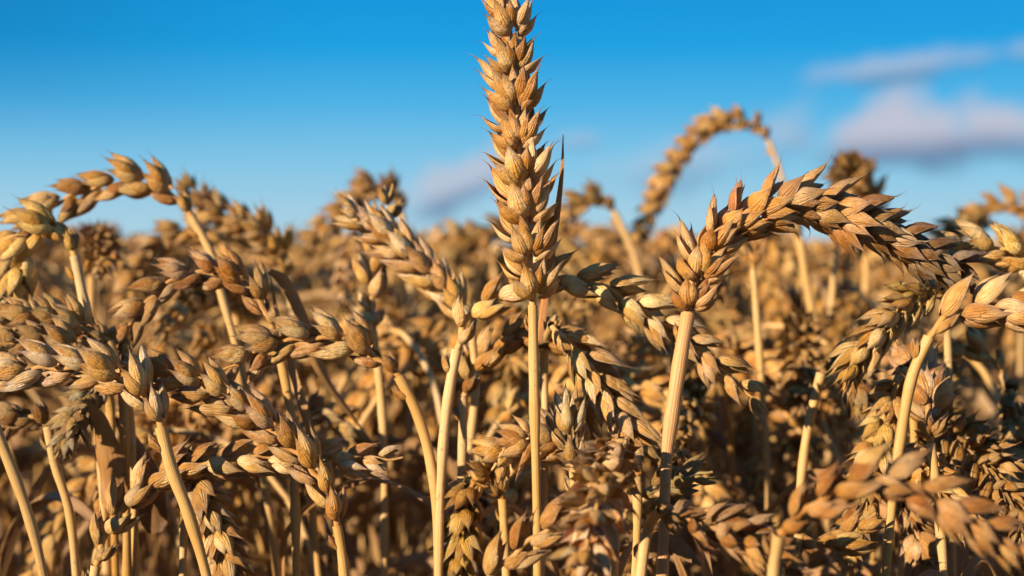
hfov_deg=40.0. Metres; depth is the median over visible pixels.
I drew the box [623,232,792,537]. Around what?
wheat plant
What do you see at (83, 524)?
wheat plant
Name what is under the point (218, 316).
wheat plant
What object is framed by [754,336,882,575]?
wheat plant
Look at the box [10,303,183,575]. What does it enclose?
wheat plant
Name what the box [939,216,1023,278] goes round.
wheat plant
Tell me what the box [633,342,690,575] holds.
wheat plant
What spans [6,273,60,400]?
wheat plant
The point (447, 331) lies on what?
wheat plant
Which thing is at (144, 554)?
wheat plant
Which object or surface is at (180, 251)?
wheat plant
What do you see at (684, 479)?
wheat plant
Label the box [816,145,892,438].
wheat plant
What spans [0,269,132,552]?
wheat plant
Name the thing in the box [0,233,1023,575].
wheat field
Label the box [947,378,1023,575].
wheat plant
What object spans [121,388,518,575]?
wheat plant
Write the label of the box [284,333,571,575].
wheat plant
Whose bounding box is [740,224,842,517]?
wheat plant
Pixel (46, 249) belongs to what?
wheat plant
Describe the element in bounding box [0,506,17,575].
wheat plant
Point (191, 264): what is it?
wheat plant
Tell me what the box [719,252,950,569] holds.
wheat plant
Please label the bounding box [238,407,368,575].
wheat plant
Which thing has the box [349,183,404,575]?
wheat plant
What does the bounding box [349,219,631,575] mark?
wheat plant
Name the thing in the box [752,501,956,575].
wheat plant
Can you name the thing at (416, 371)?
wheat plant
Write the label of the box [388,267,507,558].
wheat plant
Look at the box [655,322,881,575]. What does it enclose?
wheat plant
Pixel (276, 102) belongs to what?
sky
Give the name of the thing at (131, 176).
wheat plant
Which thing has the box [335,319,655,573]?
wheat plant
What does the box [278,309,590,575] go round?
wheat plant
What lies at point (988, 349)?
wheat plant
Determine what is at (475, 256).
wheat plant
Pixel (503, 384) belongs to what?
wheat plant
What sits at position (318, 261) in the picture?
wheat plant
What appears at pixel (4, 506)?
wheat plant
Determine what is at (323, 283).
wheat plant
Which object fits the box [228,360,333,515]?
wheat plant
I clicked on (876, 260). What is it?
wheat plant
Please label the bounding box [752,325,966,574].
wheat plant
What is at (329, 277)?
wheat plant
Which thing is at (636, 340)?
wheat plant
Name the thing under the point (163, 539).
wheat plant
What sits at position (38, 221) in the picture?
wheat plant
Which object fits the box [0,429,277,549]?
wheat plant
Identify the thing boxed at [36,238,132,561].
wheat plant
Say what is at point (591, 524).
wheat plant
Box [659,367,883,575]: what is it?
wheat plant
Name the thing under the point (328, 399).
wheat plant
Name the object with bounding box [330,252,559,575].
wheat plant
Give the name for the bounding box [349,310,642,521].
wheat plant
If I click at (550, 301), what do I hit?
wheat plant
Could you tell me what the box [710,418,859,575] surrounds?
wheat plant
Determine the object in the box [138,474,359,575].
wheat plant
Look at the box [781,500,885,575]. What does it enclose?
wheat plant
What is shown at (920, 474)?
wheat plant
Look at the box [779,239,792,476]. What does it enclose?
wheat plant
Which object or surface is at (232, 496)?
wheat plant
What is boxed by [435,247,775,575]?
wheat plant
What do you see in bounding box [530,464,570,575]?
wheat plant
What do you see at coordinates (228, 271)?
wheat plant
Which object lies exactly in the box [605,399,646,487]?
wheat plant
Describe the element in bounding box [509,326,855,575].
wheat plant
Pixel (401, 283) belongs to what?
wheat plant
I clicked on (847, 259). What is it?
wheat plant
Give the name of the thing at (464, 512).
wheat plant
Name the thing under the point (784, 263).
wheat plant
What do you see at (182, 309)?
wheat plant
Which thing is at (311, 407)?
wheat plant
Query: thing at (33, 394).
wheat plant
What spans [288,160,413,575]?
wheat plant
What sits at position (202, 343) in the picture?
wheat plant
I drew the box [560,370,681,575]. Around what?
wheat plant
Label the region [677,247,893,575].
wheat plant
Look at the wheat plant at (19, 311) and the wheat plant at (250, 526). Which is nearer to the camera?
the wheat plant at (19, 311)
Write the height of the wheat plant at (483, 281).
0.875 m
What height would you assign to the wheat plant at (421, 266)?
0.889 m
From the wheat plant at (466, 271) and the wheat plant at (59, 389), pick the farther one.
the wheat plant at (466, 271)
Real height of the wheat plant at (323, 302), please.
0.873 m
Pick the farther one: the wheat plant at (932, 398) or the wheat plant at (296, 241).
the wheat plant at (296, 241)
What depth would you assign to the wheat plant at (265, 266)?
1.10 m
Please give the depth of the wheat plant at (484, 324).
0.77 m
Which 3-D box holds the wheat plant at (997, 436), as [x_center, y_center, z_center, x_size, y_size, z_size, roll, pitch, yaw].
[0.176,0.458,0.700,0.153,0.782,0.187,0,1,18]
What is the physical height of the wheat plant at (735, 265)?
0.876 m
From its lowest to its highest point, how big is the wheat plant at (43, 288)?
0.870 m
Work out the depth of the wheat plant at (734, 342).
0.57 m
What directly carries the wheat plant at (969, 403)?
on the ground
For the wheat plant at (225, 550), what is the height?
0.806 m
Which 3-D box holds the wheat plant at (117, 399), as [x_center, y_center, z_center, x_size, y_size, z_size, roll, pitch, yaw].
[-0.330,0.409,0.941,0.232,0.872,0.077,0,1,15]
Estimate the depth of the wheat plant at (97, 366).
0.41 m
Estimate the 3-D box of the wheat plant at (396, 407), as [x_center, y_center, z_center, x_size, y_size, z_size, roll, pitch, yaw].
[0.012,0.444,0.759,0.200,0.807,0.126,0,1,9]
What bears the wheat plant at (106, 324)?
on the ground
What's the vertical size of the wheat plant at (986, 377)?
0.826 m
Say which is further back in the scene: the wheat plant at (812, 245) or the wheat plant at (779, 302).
the wheat plant at (812, 245)
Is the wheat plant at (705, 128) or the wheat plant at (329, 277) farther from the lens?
the wheat plant at (329, 277)
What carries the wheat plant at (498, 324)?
on the ground
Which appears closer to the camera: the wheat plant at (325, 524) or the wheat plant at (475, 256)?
the wheat plant at (325, 524)
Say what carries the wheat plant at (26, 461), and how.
on the ground
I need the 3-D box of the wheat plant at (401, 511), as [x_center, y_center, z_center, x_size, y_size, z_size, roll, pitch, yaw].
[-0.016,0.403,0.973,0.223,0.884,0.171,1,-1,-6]
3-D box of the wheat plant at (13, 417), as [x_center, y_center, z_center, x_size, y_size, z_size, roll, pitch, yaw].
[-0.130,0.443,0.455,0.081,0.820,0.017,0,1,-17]
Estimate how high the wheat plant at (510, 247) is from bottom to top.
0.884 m
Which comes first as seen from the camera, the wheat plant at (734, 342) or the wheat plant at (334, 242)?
the wheat plant at (734, 342)
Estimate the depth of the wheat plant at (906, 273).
0.94 m
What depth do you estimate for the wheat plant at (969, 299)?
0.95 m
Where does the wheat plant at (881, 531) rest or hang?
on the ground
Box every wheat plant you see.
[0,148,278,575]
[0,194,110,575]
[0,262,244,575]
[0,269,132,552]
[0,287,132,575]
[0,310,119,575]
[0,331,211,575]
[0,361,190,575]
[0,397,79,575]
[0,424,47,575]
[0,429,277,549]
[0,434,177,553]
[0,461,76,552]
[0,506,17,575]
[1,407,187,575]
[3,237,97,564]
[3,259,88,456]
[3,273,147,575]
[4,229,104,492]
[5,346,85,575]
[6,254,191,550]
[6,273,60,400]
[7,439,26,573]
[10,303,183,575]
[15,541,29,574]
[17,426,314,575]
[19,223,122,575]
[19,246,67,573]
[25,252,155,496]
[26,250,199,575]
[27,388,176,575]
[29,293,350,568]
[30,272,154,547]
[30,298,146,575]
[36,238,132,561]
[37,387,76,575]
[39,387,166,575]
[41,285,50,297]
[42,289,215,575]
[47,301,161,574]
[54,221,275,571]
[54,391,379,569]
[59,244,176,552]
[65,250,70,267]
[65,405,263,575]
[70,231,239,517]
[73,216,128,471]
[77,337,237,575]
[81,430,402,575]
[91,409,131,575]
[101,241,300,575]
[101,284,171,342]
[108,207,251,548]
[108,252,419,575]
[118,346,349,575]
[120,255,256,575]
[120,391,286,558]
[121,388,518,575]
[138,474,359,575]
[139,294,346,575]
[149,281,283,575]
[151,408,433,575]
[152,244,320,363]
[160,223,280,575]
[166,262,309,575]
[169,317,337,575]
[173,168,309,575]
[175,445,257,575]
[181,320,272,575]
[189,246,249,319]
[189,278,403,566]
[190,270,422,575]
[190,372,265,566]
[193,440,261,575]
[204,302,436,575]
[226,411,337,575]
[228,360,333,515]
[229,243,350,523]
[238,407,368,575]
[243,253,342,393]
[245,270,282,452]
[245,329,451,573]
[253,255,311,391]
[254,370,314,574]
[257,271,343,574]
[260,231,416,455]
[264,315,596,548]
[268,268,371,575]
[269,250,497,575]
[271,235,496,575]
[273,306,556,575]
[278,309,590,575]
[283,270,406,556]
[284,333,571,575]
[285,223,302,300]
[286,224,424,572]
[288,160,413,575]
[302,259,587,560]
[303,265,434,490]
[312,264,532,535]
[317,372,336,468]
[320,191,479,476]
[321,380,398,496]
[323,221,450,364]
[325,267,388,368]
[326,230,429,575]
[327,266,490,497]
[329,305,572,575]
[329,338,476,467]
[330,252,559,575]
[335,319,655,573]
[338,357,673,575]
[345,242,507,552]
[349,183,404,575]
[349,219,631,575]
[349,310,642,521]
[368,249,561,554]
[370,374,449,478]
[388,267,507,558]
[393,233,588,575]
[394,293,566,575]
[394,396,431,556]
[398,371,761,544]
[406,287,417,307]
[407,206,843,575]
[423,214,499,290]
[423,483,532,575]
[425,251,690,473]
[425,461,567,571]
[429,446,510,575]
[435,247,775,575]
[435,287,559,487]
[447,348,722,575]
[454,244,558,485]
[456,320,526,453]
[460,402,688,575]
[467,0,565,575]
[467,268,595,575]
[474,363,721,575]
[475,310,682,575]
[476,288,503,337]
[483,485,592,575]
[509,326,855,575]
[516,396,750,573]
[517,275,617,422]
[517,367,708,575]
[525,283,864,575]
[527,250,655,415]
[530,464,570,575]
[537,431,648,575]
[540,265,766,515]
[542,379,589,490]
[550,347,825,575]
[552,175,646,512]
[553,276,748,569]
[554,452,750,575]
[557,236,593,261]
[557,288,776,479]
[558,231,735,413]
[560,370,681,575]
[566,253,816,575]
[581,243,593,249]
[589,296,785,527]
[589,307,634,355]
[590,230,665,355]
[597,307,753,436]
[601,226,892,476]
[604,222,864,575]
[605,223,632,236]
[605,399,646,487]
[612,444,719,575]
[617,325,835,575]
[619,504,910,575]
[620,301,829,568]
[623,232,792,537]
[626,291,987,516]
[628,102,833,463]
[629,233,842,521]
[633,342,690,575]
[635,492,818,575]
[642,491,787,575]
[645,371,830,506]
[648,335,771,509]
[651,150,994,575]
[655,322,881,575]
[657,251,824,575]
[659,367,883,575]
[669,449,726,575]
[672,260,852,575]
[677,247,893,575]
[678,328,866,575]
[689,241,771,575]
[689,375,840,562]
[691,255,876,386]
[698,262,902,443]
[701,393,761,518]
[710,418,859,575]
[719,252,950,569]
[719,330,778,529]
[721,264,893,563]
[724,360,917,575]
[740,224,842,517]
[745,236,819,458]
[747,241,939,517]
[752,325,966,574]
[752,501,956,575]
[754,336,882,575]
[760,273,887,440]
[762,435,1023,575]
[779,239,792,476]
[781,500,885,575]
[782,292,932,560]
[785,289,898,537]
[795,431,897,544]
[798,399,1023,575]
[804,237,1020,345]
[805,237,959,545]
[814,276,996,575]
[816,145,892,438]
[818,515,1001,575]
[825,240,1022,402]
[825,245,887,575]
[832,239,1023,522]
[837,274,996,575]
[839,219,1023,482]
[841,398,1023,575]
[848,440,985,575]
[849,267,995,569]
[850,224,1018,491]
[854,274,997,413]
[862,255,982,417]
[868,266,1010,478]
[876,241,1014,478]
[882,265,1023,575]
[882,334,996,575]
[888,265,957,550]
[892,489,1003,570]
[893,360,967,554]
[893,432,999,539]
[894,267,1019,575]
[894,344,1016,481]
[898,192,993,343]
[905,325,1023,499]
[924,273,989,347]
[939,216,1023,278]
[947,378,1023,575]
[955,181,1023,236]
[957,364,1000,384]
[959,244,1002,390]
[960,414,1021,569]
[966,472,1023,575]
[990,273,1017,545]
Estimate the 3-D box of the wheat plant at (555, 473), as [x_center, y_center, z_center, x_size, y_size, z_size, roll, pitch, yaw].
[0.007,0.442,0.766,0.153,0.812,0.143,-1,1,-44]
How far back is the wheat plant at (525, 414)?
0.75 m
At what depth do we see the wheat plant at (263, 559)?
0.60 m
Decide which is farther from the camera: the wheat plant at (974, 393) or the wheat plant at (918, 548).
the wheat plant at (974, 393)
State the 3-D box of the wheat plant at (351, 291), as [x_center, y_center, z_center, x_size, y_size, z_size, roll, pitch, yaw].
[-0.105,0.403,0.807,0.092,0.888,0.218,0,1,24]
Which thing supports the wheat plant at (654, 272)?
on the ground
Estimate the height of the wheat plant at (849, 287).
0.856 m
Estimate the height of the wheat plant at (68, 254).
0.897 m
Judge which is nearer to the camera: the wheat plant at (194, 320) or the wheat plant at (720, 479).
the wheat plant at (720, 479)
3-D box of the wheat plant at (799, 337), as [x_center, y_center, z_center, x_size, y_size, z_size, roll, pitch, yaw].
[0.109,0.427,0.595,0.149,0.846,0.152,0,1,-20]
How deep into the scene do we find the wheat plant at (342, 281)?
0.67 m
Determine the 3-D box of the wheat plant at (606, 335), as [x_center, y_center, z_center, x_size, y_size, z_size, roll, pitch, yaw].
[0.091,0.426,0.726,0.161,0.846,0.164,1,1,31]
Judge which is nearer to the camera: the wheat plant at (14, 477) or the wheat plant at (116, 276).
the wheat plant at (14, 477)
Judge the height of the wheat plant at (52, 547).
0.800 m
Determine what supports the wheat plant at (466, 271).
on the ground
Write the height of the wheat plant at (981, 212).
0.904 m
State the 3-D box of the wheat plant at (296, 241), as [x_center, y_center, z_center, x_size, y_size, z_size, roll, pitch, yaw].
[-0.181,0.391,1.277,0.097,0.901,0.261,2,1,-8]
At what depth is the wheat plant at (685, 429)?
0.48 m
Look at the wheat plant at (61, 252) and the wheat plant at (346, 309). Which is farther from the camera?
the wheat plant at (61, 252)
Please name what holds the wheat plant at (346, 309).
on the ground
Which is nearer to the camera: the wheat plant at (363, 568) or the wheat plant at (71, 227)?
the wheat plant at (363, 568)
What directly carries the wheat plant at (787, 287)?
on the ground
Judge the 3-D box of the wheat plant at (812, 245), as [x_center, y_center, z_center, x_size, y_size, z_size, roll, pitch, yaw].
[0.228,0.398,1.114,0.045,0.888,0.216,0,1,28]
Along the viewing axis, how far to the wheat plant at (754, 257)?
0.53 m
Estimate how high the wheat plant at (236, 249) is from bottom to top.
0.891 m
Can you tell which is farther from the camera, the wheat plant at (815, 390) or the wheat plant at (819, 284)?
the wheat plant at (819, 284)
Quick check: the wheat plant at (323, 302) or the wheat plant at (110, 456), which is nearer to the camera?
the wheat plant at (110, 456)
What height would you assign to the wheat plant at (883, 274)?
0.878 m
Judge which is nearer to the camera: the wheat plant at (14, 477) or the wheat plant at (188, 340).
the wheat plant at (14, 477)
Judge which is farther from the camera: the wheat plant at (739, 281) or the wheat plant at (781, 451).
the wheat plant at (739, 281)
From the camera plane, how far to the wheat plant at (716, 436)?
0.62 m
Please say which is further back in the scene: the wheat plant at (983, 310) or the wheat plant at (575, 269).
the wheat plant at (575, 269)
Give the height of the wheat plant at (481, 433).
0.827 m
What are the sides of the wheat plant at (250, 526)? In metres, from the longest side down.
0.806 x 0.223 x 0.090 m
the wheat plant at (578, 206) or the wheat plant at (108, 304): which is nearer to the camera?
the wheat plant at (578, 206)
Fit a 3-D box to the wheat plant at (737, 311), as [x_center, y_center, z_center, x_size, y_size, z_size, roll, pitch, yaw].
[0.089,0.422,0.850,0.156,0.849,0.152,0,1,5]
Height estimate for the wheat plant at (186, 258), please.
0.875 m
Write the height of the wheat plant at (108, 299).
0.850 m
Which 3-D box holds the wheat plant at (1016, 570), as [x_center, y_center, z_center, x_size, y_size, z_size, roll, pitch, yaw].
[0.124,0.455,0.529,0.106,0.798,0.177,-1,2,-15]
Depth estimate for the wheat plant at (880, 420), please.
0.43 m
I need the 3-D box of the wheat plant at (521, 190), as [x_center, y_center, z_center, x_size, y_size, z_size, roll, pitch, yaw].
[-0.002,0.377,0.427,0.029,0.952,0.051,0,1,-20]
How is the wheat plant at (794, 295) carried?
on the ground
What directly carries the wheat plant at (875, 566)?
on the ground
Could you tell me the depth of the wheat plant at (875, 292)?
0.99 m
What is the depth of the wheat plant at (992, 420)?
0.70 m
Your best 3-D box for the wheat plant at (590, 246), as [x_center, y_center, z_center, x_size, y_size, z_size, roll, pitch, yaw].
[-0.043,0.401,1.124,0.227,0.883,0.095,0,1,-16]
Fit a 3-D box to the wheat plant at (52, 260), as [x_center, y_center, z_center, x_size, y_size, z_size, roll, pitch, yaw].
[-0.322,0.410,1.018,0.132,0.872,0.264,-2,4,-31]
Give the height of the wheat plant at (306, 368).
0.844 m
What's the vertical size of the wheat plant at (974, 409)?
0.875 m
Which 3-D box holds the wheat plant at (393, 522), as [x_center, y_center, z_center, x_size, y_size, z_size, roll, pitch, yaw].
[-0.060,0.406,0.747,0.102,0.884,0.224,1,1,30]
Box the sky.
[0,0,1023,248]
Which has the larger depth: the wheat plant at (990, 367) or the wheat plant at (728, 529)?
the wheat plant at (990, 367)
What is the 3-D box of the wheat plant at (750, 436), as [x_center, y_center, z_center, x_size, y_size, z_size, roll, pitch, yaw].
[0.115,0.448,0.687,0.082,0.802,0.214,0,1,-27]
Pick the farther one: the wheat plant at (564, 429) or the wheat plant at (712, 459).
the wheat plant at (712, 459)
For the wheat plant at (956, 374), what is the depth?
0.52 m
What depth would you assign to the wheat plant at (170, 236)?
0.62 m
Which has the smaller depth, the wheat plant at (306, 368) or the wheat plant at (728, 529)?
the wheat plant at (728, 529)
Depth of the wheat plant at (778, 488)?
0.58 m
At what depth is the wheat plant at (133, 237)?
0.95 m
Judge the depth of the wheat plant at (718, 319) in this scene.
0.77 m
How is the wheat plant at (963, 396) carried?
on the ground
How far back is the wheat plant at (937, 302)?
1.00 m
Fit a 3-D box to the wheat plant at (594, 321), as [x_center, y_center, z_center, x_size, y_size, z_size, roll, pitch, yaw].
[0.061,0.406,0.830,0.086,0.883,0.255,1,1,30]
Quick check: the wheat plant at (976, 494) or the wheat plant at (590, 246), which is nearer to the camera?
the wheat plant at (976, 494)
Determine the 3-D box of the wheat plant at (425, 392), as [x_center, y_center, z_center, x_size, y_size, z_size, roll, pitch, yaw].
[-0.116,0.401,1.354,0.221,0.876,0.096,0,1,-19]
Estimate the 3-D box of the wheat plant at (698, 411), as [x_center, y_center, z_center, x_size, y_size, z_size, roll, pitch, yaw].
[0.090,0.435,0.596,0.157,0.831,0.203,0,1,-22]
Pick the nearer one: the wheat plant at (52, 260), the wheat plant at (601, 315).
the wheat plant at (52, 260)
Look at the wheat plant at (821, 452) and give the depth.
0.75 m
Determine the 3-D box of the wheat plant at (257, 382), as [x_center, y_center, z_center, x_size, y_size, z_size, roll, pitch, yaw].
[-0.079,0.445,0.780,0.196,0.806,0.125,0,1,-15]
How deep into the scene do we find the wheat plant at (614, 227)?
1.26 m
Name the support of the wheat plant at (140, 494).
on the ground
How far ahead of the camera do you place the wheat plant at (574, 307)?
0.64 m
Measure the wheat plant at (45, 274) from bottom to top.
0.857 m
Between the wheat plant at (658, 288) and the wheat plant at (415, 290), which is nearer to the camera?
the wheat plant at (658, 288)
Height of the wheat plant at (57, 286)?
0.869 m
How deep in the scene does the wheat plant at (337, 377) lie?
0.68 m
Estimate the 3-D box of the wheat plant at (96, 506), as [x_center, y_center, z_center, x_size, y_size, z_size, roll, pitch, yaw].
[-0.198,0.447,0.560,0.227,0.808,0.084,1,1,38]
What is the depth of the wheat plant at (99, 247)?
0.54 m
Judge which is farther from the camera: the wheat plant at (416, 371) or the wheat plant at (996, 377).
the wheat plant at (996, 377)
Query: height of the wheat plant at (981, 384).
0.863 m
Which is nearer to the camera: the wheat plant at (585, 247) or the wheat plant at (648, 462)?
the wheat plant at (648, 462)
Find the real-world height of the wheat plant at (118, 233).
0.894 m
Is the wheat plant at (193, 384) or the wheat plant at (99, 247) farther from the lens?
the wheat plant at (99, 247)
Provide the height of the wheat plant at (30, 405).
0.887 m
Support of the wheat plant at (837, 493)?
on the ground
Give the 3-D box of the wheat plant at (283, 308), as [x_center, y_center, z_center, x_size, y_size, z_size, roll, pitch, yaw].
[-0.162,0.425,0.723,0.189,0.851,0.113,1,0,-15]
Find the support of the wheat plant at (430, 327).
on the ground
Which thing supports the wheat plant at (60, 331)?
on the ground
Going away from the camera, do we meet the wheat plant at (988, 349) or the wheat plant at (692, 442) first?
the wheat plant at (692, 442)
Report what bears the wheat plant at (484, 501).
on the ground
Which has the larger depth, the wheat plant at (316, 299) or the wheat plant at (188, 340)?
the wheat plant at (316, 299)
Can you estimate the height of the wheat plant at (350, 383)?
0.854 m
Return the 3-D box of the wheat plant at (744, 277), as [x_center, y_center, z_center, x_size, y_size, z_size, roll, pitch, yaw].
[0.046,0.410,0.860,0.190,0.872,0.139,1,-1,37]
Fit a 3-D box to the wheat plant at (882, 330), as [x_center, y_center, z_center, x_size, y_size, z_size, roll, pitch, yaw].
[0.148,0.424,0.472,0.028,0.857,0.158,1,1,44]
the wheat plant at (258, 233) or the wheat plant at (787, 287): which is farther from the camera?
the wheat plant at (787, 287)
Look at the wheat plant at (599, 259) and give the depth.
0.86 m
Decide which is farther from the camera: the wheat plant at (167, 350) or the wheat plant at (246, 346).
the wheat plant at (246, 346)
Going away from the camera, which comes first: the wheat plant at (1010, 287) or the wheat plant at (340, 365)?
the wheat plant at (340, 365)
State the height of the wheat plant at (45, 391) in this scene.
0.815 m
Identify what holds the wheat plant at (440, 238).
on the ground
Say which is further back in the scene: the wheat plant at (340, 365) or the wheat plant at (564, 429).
the wheat plant at (340, 365)
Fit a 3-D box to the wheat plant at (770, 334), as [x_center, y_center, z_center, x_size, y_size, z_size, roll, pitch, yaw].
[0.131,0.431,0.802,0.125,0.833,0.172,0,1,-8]
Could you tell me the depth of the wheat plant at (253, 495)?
0.67 m
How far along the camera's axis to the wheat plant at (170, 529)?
0.72 m
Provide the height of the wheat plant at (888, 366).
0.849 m
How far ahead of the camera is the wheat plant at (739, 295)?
0.82 m
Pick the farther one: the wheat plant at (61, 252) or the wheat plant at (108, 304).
the wheat plant at (61, 252)
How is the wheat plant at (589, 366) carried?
on the ground
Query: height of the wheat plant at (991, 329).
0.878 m
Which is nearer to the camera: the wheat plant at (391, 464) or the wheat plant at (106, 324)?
the wheat plant at (391, 464)
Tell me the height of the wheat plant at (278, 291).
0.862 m
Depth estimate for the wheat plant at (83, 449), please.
0.51 m
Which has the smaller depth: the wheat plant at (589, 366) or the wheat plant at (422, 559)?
the wheat plant at (589, 366)
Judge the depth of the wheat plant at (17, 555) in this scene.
0.73 m
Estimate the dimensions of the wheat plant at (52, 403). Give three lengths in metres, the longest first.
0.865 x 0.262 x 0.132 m
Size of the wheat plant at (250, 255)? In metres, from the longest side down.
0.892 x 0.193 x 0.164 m
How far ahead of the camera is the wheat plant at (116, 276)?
0.92 m
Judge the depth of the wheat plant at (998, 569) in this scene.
0.69 m
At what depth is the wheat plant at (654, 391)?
0.53 m
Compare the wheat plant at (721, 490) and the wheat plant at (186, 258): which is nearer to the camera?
the wheat plant at (721, 490)
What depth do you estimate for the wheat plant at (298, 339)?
0.43 m
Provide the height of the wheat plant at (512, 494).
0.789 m
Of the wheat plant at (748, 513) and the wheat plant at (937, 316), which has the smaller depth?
the wheat plant at (748, 513)
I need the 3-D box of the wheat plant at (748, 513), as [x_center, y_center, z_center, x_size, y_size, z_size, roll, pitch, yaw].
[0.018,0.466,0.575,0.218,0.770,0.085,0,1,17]
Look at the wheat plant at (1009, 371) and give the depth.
1.26 m
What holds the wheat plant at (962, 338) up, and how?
on the ground
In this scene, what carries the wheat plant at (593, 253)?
on the ground
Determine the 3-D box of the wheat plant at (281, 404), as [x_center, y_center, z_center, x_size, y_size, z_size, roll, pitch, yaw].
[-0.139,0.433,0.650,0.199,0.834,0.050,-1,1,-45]
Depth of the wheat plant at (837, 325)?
0.62 m
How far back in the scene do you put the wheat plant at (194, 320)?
1.03 m
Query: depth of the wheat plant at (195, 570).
0.81 m
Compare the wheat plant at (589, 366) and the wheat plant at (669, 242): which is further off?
the wheat plant at (669, 242)
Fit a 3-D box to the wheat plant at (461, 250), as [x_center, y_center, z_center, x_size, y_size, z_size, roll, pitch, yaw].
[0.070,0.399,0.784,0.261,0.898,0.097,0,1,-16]
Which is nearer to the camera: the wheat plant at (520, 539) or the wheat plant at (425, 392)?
the wheat plant at (520, 539)
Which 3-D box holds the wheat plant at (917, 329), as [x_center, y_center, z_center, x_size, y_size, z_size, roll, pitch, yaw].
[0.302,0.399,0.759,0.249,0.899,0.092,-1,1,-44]
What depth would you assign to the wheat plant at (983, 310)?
0.41 m
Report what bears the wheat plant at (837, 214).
on the ground
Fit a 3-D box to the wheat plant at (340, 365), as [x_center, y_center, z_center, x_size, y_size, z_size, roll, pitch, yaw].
[-0.186,0.425,0.833,0.233,0.843,0.092,-1,1,-29]
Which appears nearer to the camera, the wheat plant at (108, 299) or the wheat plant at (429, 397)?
the wheat plant at (108, 299)
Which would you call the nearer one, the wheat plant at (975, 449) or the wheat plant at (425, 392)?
the wheat plant at (975, 449)
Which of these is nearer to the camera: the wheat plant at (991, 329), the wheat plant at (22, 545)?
the wheat plant at (22, 545)
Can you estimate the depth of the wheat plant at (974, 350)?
0.50 m
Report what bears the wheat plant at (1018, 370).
on the ground
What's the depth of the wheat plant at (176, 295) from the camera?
0.87 m
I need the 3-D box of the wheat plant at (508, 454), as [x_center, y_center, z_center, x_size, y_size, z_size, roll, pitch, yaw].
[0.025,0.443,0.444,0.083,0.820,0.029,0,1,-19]
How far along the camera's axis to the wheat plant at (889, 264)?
1.07 m

